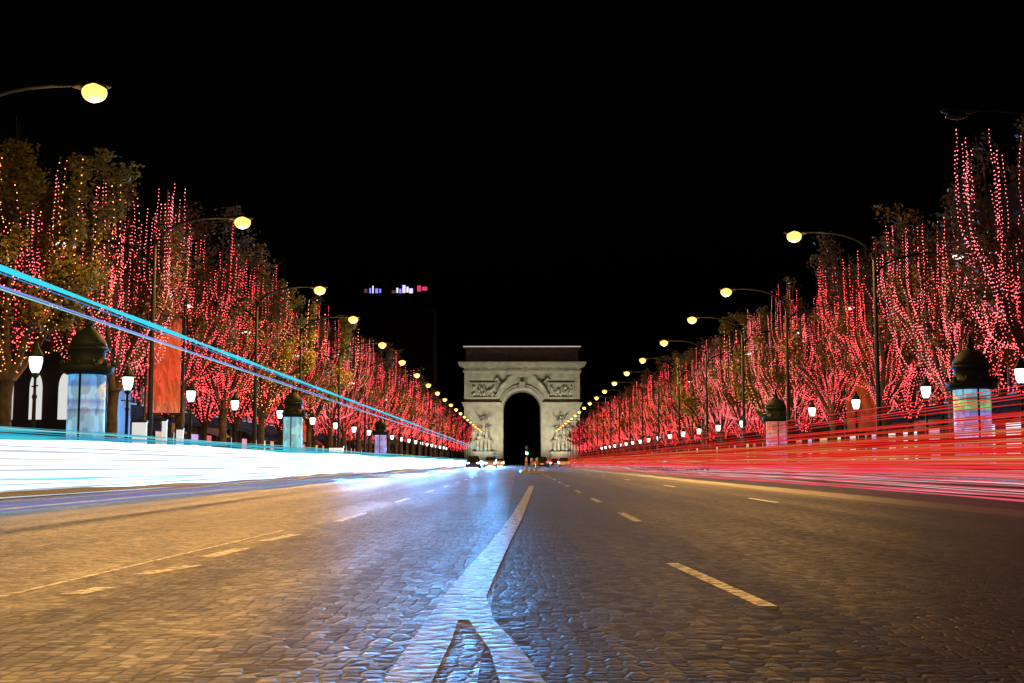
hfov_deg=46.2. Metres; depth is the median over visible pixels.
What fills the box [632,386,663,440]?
string lights
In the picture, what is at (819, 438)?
light streak
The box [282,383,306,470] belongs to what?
advertising column
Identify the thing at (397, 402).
string lights
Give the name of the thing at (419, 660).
road marking fork
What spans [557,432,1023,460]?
light streak
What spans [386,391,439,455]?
street lamp
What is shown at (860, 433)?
light streak
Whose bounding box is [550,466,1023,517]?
lane strip
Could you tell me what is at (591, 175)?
sky
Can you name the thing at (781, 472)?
kerb
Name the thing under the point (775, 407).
advertising column
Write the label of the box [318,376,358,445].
tree
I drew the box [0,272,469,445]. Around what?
light streak
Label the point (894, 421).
building
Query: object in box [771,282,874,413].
string lights
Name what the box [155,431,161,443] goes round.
shop window
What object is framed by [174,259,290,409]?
string lights
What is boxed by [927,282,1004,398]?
string lights
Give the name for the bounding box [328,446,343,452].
utility cabinet
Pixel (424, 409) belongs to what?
tree
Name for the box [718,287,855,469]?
street lamp
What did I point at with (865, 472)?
light streak
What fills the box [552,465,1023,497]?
light streak
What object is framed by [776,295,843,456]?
building
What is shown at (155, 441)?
light streak
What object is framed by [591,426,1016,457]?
light streak
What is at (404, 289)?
rooftop sign
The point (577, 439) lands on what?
tree
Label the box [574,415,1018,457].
light streak
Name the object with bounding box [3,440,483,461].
light streak
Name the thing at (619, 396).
tree
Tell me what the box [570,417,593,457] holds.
street lamp
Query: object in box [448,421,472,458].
street lamp
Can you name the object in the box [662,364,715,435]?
string lights
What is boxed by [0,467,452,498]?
light streak
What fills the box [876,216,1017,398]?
string lights
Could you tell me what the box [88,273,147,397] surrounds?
string lights
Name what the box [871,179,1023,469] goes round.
tree
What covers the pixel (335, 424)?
lantern post
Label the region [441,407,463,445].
tree
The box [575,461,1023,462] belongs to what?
light streak
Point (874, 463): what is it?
light streak
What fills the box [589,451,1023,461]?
light streak
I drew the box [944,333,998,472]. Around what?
advertising column
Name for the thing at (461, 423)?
tree
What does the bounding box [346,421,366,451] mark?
tree
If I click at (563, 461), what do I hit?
car
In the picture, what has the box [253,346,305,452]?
tree
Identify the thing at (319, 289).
street lamp
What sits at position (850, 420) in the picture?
light streak
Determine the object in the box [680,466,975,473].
light streak
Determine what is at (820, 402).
string lights
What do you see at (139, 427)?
information panel
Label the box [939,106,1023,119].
street lamp
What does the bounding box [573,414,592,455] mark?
street lamp
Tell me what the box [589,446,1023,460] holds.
light streak
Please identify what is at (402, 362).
street lamp
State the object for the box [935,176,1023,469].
building
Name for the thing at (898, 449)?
light streak
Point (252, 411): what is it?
string lights
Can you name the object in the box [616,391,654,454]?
tree
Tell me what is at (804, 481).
light streak
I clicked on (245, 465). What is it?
light streak
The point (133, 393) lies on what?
window
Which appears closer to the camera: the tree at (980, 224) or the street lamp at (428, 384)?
the tree at (980, 224)
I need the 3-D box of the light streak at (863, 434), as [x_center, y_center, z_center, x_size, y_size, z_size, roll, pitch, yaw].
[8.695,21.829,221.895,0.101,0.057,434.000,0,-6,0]
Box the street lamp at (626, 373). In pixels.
[623,371,687,452]
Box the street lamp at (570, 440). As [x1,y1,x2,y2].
[557,428,570,464]
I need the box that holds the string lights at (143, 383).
[132,300,217,417]
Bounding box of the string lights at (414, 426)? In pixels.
[386,392,427,441]
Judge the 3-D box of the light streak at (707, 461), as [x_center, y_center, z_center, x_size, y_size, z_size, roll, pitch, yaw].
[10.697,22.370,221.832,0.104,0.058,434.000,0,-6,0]
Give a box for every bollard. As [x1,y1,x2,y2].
[525,458,527,470]
[530,458,532,470]
[535,458,537,470]
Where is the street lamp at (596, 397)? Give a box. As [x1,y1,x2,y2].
[594,396,626,452]
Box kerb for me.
[593,465,1023,482]
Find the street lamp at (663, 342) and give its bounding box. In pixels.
[658,339,751,451]
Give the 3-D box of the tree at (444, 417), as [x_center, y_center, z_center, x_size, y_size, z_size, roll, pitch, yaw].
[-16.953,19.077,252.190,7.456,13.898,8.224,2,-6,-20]
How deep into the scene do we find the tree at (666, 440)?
229.81 m
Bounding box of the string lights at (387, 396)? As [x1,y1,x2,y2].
[354,361,395,429]
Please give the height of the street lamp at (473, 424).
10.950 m
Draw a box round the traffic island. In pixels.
[520,470,545,472]
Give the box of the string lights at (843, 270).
[817,229,936,404]
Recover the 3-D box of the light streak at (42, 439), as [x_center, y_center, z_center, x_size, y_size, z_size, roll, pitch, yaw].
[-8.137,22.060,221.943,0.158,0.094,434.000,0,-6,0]
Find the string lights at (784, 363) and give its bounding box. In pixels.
[748,309,840,417]
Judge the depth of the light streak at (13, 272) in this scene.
22.86 m
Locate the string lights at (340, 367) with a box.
[272,327,358,423]
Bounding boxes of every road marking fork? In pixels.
[381,620,457,682]
[469,620,545,682]
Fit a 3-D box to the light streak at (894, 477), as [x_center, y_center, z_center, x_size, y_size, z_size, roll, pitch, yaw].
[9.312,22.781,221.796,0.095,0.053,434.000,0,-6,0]
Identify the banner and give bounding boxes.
[143,317,185,427]
[302,404,306,441]
[842,329,884,468]
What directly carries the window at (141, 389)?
in the building at (137, 408)
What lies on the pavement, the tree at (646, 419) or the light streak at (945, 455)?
the tree at (646, 419)
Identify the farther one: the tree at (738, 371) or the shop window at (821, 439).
the shop window at (821, 439)
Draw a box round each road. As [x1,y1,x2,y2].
[0,465,516,682]
[477,465,1023,682]
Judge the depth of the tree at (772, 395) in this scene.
131.86 m
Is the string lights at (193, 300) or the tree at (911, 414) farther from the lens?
the tree at (911, 414)
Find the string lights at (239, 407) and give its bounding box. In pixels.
[206,365,252,426]
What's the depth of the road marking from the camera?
6.48 m
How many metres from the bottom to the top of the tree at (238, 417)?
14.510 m
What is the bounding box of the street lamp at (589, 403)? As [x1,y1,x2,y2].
[587,402,622,456]
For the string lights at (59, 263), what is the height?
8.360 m
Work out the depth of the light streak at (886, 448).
30.43 m
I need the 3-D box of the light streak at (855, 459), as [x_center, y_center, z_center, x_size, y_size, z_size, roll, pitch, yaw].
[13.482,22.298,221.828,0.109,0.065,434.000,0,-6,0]
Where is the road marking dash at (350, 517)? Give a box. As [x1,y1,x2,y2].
[336,513,365,520]
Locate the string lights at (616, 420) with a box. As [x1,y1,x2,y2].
[605,400,632,443]
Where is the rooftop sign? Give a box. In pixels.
[360,280,428,306]
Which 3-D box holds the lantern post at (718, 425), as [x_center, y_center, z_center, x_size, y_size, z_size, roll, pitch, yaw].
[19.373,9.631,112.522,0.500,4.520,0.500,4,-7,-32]
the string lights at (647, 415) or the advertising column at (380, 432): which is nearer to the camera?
the advertising column at (380, 432)
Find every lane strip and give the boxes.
[0,466,486,522]
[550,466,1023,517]
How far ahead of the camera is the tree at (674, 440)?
218.87 m
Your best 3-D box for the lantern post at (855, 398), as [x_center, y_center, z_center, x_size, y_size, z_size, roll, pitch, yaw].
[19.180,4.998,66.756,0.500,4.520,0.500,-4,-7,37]
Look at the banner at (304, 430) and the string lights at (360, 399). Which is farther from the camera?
the string lights at (360, 399)
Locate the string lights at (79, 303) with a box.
[11,255,120,352]
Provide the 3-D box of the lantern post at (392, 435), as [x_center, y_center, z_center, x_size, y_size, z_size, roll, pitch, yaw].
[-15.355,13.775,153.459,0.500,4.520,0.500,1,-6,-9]
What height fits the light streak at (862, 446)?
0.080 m
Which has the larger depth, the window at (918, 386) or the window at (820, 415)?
the window at (820, 415)
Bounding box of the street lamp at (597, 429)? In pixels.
[578,411,601,459]
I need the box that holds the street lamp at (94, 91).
[0,81,111,102]
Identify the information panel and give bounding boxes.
[131,421,147,443]
[161,419,168,443]
[176,428,184,444]
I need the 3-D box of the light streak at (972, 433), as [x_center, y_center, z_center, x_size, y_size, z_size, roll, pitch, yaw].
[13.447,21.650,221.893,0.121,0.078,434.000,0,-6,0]
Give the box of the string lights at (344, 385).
[295,339,373,429]
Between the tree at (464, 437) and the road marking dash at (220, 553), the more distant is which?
the tree at (464, 437)
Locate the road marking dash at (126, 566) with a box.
[0,530,283,596]
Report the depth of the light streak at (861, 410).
26.74 m
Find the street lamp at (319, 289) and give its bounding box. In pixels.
[183,285,327,447]
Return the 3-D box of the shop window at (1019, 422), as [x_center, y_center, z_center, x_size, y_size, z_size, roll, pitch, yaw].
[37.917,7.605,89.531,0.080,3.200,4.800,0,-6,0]
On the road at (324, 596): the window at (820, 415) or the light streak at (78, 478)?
the light streak at (78, 478)
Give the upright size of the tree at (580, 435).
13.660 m
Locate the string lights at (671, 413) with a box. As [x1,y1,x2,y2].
[648,371,699,435]
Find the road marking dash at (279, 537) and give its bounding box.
[258,534,299,540]
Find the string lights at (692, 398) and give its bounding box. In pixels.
[675,358,733,433]
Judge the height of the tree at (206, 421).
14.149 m
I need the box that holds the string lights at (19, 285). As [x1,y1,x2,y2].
[0,218,58,349]
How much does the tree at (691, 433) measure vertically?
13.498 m
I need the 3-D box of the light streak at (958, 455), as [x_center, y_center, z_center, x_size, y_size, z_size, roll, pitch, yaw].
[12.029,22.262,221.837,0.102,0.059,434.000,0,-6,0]
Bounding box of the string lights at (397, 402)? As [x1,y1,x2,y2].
[367,367,413,429]
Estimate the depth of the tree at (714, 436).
175.05 m
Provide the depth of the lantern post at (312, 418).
93.76 m
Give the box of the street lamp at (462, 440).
[462,426,476,458]
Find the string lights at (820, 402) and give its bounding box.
[802,336,846,420]
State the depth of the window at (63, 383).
58.05 m
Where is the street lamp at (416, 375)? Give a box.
[349,373,420,422]
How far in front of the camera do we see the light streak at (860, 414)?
26.53 m
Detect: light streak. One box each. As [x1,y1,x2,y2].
[0,264,494,454]
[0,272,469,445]
[0,285,486,452]
[0,288,458,443]
[0,426,482,460]
[0,427,481,460]
[0,428,465,459]
[0,429,480,460]
[0,430,421,456]
[0,431,464,459]
[0,433,457,459]
[0,434,455,459]
[0,435,418,457]
[0,437,425,458]
[0,440,465,461]
[0,445,448,460]
[0,449,456,461]
[0,451,437,461]
[0,454,483,465]
[0,458,465,462]
[0,463,431,465]
[0,463,465,474]
[0,463,483,470]
[0,464,460,478]
[0,464,461,477]
[0,464,482,485]
[0,464,483,488]
[0,465,444,479]
[0,465,483,502]
[0,466,453,491]
[0,466,455,489]
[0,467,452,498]
[0,467,460,505]
[0,467,469,507]
[0,467,471,511]
[3,439,466,460]
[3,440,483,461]
[8,467,465,505]
[10,435,458,459]
[16,465,443,478]
[20,463,465,474]
[41,476,82,477]
[60,456,481,462]
[139,443,445,459]
[227,448,443,459]
[547,390,1023,458]
[548,439,1022,461]
[548,453,1023,462]
[549,439,1023,461]
[549,457,1021,462]
[549,463,1023,472]
[550,425,1021,460]
[551,397,1023,458]
[552,385,1023,457]
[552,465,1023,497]
[555,403,1023,458]
[556,464,1023,484]
[557,394,1023,457]
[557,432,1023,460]
[558,420,1018,459]
[562,466,1023,501]
[567,463,1023,468]
[567,465,1023,490]
[568,439,1019,460]
[568,464,1023,478]
[569,429,1023,459]
[569,466,996,495]
[570,411,1023,457]
[570,423,1023,458]
[570,450,1013,461]
[570,458,1023,462]
[570,466,1023,494]
[571,421,1019,458]
[571,460,1023,462]
[571,463,1023,467]
[572,421,1023,458]
[572,465,1017,485]
[573,415,1023,457]
[573,432,1013,459]
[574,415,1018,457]
[574,424,1012,458]
[574,448,1023,461]
[574,464,1023,475]
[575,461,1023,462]
[575,466,1023,489]
[576,441,1023,460]
[576,450,1023,461]
[576,463,775,464]
[578,418,1022,457]
[579,418,1023,457]
[579,452,1023,461]
[579,457,1023,462]
[579,465,1023,483]
[580,427,1023,458]
[580,434,1023,459]
[580,443,1002,460]
[580,462,1023,462]
[580,464,1023,473]
[581,445,1012,460]
[582,428,1023,458]
[582,437,1010,459]
[582,443,1009,460]
[582,465,993,480]
[583,414,1023,456]
[583,464,988,473]
[584,413,1023,456]
[584,460,1002,462]
[585,415,1020,456]
[585,438,1015,459]
[585,444,1023,460]
[585,466,1013,490]
[586,438,1008,459]
[586,465,1023,482]
[587,440,998,459]
[587,444,1019,460]
[588,446,1009,460]
[588,454,1014,461]
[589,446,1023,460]
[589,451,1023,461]
[589,459,1023,462]
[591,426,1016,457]
[591,455,1023,461]
[591,465,956,479]
[592,433,1023,458]
[594,436,1023,458]
[594,463,1023,466]
[596,447,1008,460]
[598,432,960,457]
[599,430,1002,457]
[600,465,873,473]
[601,464,995,471]
[604,454,1023,461]
[605,449,1023,460]
[605,464,988,472]
[607,465,1023,476]
[608,468,1023,493]
[609,447,1023,460]
[612,463,838,464]
[613,463,1009,464]
[616,463,1023,465]
[616,467,1023,486]
[617,437,1012,457]
[618,456,1023,461]
[620,438,1019,457]
[620,466,1023,481]
[620,468,1023,491]
[625,438,991,457]
[625,460,978,462]
[626,431,1023,456]
[628,451,1014,460]
[631,430,1023,455]
[633,437,1023,457]
[637,451,1018,460]
[642,439,974,456]
[646,460,765,461]
[648,465,1022,473]
[653,458,778,460]
[655,446,957,457]
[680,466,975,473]
[686,463,908,464]
[693,462,1023,464]
[697,453,906,458]
[721,455,992,459]
[817,458,911,459]
[894,468,1023,470]
[907,468,1010,470]
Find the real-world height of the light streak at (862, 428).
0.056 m
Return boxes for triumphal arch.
[458,346,585,464]
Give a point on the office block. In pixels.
(411, 330)
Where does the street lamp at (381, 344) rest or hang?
on the left pavement
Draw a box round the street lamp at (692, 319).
[686,316,799,446]
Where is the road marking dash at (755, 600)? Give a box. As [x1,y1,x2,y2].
[667,563,775,605]
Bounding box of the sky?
[0,0,1023,462]
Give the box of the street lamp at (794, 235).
[784,230,966,448]
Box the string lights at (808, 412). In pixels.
[778,353,837,432]
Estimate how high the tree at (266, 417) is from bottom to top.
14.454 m
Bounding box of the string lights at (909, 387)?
[870,308,953,419]
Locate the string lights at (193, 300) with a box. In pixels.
[109,221,252,395]
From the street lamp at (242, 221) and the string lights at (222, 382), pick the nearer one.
the street lamp at (242, 221)
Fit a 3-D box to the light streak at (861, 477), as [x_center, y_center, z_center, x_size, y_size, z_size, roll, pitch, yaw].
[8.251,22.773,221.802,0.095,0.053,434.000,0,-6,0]
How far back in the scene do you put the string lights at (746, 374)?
98.45 m
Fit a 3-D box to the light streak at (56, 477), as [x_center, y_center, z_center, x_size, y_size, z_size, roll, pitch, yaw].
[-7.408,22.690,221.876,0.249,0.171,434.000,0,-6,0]
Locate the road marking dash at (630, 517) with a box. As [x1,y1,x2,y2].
[619,513,640,520]
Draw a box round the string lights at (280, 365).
[202,292,325,415]
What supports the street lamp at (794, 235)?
on the pavement
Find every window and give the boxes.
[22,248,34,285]
[28,375,41,419]
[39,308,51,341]
[57,374,67,419]
[131,377,136,404]
[139,382,146,406]
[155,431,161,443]
[191,434,197,445]
[242,439,246,448]
[247,406,251,422]
[805,403,808,421]
[818,408,823,420]
[820,438,827,453]
[892,394,899,410]
[915,344,922,367]
[916,380,924,406]
[929,380,937,405]
[929,428,940,458]
[957,328,966,349]
[991,368,1001,396]
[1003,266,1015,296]
[1006,422,1021,447]
[1007,363,1019,394]
[1021,261,1023,293]
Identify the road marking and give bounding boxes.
[426,486,533,619]
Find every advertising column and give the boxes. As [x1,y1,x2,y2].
[59,311,115,440]
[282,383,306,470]
[372,415,388,454]
[761,389,790,469]
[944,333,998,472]
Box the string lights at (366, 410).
[328,358,396,433]
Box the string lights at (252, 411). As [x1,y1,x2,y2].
[227,351,298,424]
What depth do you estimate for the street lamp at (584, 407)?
230.50 m
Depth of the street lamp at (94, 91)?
32.90 m
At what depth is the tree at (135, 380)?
79.89 m
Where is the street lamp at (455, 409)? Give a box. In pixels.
[428,408,458,458]
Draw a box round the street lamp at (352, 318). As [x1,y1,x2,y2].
[240,315,359,396]
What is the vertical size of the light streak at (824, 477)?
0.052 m
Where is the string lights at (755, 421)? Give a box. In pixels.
[729,379,764,433]
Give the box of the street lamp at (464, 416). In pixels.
[447,415,465,457]
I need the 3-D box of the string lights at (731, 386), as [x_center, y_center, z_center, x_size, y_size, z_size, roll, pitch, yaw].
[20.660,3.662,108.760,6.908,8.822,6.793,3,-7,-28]
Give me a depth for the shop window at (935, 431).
107.55 m
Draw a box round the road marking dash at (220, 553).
[199,548,248,556]
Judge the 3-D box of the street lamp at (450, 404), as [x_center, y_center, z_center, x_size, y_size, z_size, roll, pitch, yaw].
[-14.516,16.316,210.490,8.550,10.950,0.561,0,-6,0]
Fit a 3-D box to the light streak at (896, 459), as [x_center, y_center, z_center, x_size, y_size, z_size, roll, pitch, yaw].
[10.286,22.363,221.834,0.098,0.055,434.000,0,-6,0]
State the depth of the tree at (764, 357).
87.52 m
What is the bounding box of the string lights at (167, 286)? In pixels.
[27,172,189,390]
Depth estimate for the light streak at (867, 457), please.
34.02 m
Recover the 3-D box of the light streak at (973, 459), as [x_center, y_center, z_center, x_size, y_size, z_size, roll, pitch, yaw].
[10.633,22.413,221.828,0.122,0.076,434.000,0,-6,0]
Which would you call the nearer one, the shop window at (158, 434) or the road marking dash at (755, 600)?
the road marking dash at (755, 600)
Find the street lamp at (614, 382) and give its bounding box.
[611,381,670,452]
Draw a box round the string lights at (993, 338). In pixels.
[943,129,1023,357]
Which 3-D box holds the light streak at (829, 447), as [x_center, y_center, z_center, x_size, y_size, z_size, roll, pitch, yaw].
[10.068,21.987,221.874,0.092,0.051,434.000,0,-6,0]
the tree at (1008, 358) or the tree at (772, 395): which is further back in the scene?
the tree at (772, 395)
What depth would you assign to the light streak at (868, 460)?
30.65 m
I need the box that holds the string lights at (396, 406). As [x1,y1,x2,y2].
[374,373,424,433]
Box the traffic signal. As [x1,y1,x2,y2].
[525,446,527,457]
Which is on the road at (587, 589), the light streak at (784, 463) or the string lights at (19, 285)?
the light streak at (784, 463)
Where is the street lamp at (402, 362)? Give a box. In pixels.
[345,359,406,453]
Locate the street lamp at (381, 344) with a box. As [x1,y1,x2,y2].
[293,341,387,445]
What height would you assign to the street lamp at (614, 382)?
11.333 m
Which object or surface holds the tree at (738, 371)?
on the pavement
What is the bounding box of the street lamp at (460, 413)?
[442,412,462,456]
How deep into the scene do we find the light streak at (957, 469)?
32.44 m
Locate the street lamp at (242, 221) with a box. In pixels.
[54,215,253,443]
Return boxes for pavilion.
[0,351,139,442]
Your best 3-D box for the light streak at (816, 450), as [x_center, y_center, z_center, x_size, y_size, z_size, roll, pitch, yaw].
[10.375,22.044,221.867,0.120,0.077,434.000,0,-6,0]
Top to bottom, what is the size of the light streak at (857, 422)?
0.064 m
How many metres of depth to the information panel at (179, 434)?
54.04 m
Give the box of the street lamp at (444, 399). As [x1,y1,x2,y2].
[419,398,447,455]
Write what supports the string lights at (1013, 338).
attached to the tree at (1008, 358)
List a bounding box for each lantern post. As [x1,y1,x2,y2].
[28,342,43,434]
[121,365,133,442]
[184,381,195,441]
[230,392,238,447]
[276,403,282,449]
[310,412,315,448]
[333,417,336,445]
[352,422,356,452]
[367,426,370,454]
[390,432,393,453]
[668,430,671,451]
[681,428,684,452]
[697,425,701,449]
[716,420,720,449]
[739,415,742,446]
[808,400,815,466]
[851,391,859,459]
[920,376,933,472]
[1013,356,1023,469]
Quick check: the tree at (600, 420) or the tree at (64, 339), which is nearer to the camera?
the tree at (64, 339)
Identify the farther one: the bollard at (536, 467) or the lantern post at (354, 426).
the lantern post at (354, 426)
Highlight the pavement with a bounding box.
[606,465,1007,478]
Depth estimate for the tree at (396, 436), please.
178.77 m
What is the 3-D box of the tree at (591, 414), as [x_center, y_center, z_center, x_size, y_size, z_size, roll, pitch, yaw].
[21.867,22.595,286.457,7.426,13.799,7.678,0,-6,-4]
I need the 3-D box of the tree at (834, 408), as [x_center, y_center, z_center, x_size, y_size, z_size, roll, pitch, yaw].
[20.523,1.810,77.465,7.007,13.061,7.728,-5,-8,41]
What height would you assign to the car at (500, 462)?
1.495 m
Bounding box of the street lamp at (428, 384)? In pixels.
[372,383,431,453]
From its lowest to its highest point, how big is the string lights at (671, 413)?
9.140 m
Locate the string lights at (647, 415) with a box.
[635,385,673,435]
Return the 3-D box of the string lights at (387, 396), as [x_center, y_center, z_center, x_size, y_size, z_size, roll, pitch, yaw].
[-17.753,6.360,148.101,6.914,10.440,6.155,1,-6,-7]
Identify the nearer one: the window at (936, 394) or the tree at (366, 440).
the window at (936, 394)
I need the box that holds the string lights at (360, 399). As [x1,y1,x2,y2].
[321,345,378,431]
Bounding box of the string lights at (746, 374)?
[724,322,810,415]
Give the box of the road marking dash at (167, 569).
[135,565,200,573]
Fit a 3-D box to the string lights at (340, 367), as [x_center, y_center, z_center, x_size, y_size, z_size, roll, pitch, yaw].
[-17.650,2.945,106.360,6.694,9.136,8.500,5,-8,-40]
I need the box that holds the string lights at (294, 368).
[237,312,338,411]
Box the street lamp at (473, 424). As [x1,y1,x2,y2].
[459,423,474,459]
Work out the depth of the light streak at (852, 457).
27.33 m
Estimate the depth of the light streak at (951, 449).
24.79 m
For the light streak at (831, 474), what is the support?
on the road at (587, 589)
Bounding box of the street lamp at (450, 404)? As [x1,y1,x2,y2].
[427,403,452,456]
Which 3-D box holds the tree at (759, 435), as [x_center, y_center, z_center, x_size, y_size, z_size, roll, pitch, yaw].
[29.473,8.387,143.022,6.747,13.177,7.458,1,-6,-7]
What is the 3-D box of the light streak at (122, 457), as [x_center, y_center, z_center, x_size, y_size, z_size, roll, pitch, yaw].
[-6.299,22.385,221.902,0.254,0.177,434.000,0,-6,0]
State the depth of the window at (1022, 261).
87.44 m
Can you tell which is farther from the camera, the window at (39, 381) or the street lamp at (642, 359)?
the street lamp at (642, 359)
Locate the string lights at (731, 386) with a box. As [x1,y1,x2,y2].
[702,336,780,429]
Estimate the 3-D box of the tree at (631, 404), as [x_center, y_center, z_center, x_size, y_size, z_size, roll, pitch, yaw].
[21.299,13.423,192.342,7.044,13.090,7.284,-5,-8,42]
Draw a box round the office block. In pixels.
[346,304,436,458]
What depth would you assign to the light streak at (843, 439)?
44.40 m
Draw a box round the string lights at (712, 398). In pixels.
[692,340,750,431]
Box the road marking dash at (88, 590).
[62,587,115,593]
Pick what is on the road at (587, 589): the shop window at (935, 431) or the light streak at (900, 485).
the light streak at (900, 485)
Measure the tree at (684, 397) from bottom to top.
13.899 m
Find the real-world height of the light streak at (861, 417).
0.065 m
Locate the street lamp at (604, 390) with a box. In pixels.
[602,389,657,455]
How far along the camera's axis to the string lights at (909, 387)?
87.48 m
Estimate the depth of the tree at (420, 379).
189.64 m
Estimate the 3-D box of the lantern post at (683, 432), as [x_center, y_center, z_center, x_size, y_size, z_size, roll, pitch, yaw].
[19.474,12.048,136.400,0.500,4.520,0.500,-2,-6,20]
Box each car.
[466,456,480,467]
[484,457,497,467]
[494,458,504,466]
[535,457,548,467]
[550,459,558,465]
[557,457,569,466]
[680,455,708,470]
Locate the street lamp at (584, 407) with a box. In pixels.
[582,406,616,465]
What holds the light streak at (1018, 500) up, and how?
on the road at (587, 589)
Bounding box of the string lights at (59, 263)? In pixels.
[0,157,139,377]
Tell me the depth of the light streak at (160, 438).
27.74 m
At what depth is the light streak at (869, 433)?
27.40 m
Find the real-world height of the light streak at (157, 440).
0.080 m
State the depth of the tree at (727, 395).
108.58 m
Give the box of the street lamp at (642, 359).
[638,357,715,451]
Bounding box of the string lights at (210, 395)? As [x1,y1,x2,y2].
[186,325,242,424]
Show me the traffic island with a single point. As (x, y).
(533, 471)
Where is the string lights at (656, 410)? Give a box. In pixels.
[637,383,696,438]
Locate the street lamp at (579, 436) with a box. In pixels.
[564,422,582,456]
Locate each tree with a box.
[0,116,144,432]
[0,197,63,348]
[0,243,136,352]
[24,172,206,441]
[72,257,171,391]
[105,288,216,444]
[110,200,258,444]
[171,238,288,447]
[192,306,245,445]
[203,317,273,447]
[210,272,321,449]
[226,329,299,434]
[237,295,336,452]
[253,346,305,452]
[271,310,359,450]
[293,358,337,447]
[294,327,372,450]
[311,333,382,452]
[316,378,354,453]
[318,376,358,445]
[321,339,401,453]
[337,347,403,454]
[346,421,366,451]
[351,417,375,441]
[355,418,372,454]
[356,355,411,429]
[358,368,424,453]
[372,435,374,454]
[381,371,421,453]
[386,374,428,453]
[393,381,429,454]
[398,383,433,455]
[414,387,439,455]
[414,395,441,455]
[422,400,443,455]
[423,403,449,458]
[426,400,448,456]
[428,403,451,447]
[433,407,457,458]
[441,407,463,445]
[443,413,462,457]
[443,418,459,457]
[448,414,460,450]
[450,418,463,459]
[453,419,467,457]
[453,423,469,459]
[454,417,468,457]
[458,420,471,458]
[461,423,474,458]
[568,423,578,456]
[570,422,586,457]
[574,423,586,455]
[575,419,589,450]
[577,418,594,450]
[577,421,590,458]
[579,416,595,460]
[580,414,599,459]
[585,412,601,459]
[588,404,618,464]
[588,409,602,459]
[592,404,626,460]
[592,408,615,456]
[600,402,627,460]
[602,398,628,456]
[605,394,634,455]
[609,392,643,454]
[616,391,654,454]
[622,387,652,453]
[624,378,657,453]
[633,381,676,453]
[635,367,698,452]
[650,366,703,450]
[652,395,677,451]
[655,351,719,450]
[660,417,672,452]
[668,400,694,450]
[670,343,733,451]
[672,390,712,449]
[686,337,755,453]
[687,379,728,448]
[704,329,781,447]
[708,389,738,453]
[714,305,815,443]
[717,383,757,447]
[731,363,782,448]
[741,297,839,456]
[754,353,803,426]
[773,338,837,467]
[775,265,889,456]
[797,327,846,428]
[807,217,939,448]
[825,314,911,459]
[869,286,958,458]
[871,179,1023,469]
[910,263,1023,382]
[930,115,1023,354]
[980,244,1023,383]
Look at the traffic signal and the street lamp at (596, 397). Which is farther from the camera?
the street lamp at (596, 397)
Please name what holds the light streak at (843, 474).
on the road at (587, 589)
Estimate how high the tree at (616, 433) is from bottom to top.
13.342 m
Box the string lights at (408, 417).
[390,380,418,439]
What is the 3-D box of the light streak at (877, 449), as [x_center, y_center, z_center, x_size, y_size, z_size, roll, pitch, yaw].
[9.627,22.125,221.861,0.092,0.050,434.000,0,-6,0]
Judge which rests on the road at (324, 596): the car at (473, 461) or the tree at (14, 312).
the car at (473, 461)
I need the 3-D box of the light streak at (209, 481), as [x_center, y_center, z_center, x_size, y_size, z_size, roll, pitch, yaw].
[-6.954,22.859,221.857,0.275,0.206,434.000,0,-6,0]
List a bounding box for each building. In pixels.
[0,157,115,350]
[110,232,229,446]
[198,279,277,449]
[293,332,323,451]
[321,347,352,450]
[348,363,372,453]
[367,425,390,454]
[390,433,404,454]
[622,402,631,456]
[633,393,648,454]
[641,398,656,453]
[656,372,687,452]
[671,374,698,451]
[695,333,738,453]
[724,303,817,461]
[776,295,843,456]
[840,229,944,459]
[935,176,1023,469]
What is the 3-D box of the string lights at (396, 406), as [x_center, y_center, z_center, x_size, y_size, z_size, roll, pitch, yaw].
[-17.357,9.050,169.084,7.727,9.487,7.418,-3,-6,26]
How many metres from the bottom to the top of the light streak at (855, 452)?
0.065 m
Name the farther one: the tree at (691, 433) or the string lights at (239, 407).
the tree at (691, 433)
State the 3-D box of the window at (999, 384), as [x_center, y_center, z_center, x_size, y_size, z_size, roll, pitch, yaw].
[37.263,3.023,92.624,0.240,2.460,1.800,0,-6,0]
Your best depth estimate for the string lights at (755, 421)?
142.49 m
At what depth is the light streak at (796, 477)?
41.84 m
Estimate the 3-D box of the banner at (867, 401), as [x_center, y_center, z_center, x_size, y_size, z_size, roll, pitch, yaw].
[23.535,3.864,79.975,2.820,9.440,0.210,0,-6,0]
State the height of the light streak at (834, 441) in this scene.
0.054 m
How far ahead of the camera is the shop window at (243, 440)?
151.89 m
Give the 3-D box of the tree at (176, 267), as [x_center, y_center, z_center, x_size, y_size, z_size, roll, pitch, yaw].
[-17.895,-0.970,53.472,7.746,13.763,8.155,-5,-7,38]
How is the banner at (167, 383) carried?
on the left pavement
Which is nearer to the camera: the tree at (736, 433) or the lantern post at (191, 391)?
the lantern post at (191, 391)
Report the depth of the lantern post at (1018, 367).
44.88 m
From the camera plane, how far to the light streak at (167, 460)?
21.71 m
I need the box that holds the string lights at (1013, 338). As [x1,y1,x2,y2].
[987,258,1023,392]
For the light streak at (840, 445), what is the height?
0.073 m
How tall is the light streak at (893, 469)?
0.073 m
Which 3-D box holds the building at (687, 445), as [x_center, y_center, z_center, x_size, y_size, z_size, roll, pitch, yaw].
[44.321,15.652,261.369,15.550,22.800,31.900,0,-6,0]
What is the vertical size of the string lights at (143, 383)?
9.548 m
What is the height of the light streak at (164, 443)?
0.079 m
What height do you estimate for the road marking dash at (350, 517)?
0.001 m
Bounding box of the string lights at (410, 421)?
[392,382,422,434]
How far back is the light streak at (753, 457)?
43.80 m
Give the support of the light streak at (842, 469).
on the road at (587, 589)
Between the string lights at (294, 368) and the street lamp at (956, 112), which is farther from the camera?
the string lights at (294, 368)
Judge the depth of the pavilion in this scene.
58.10 m

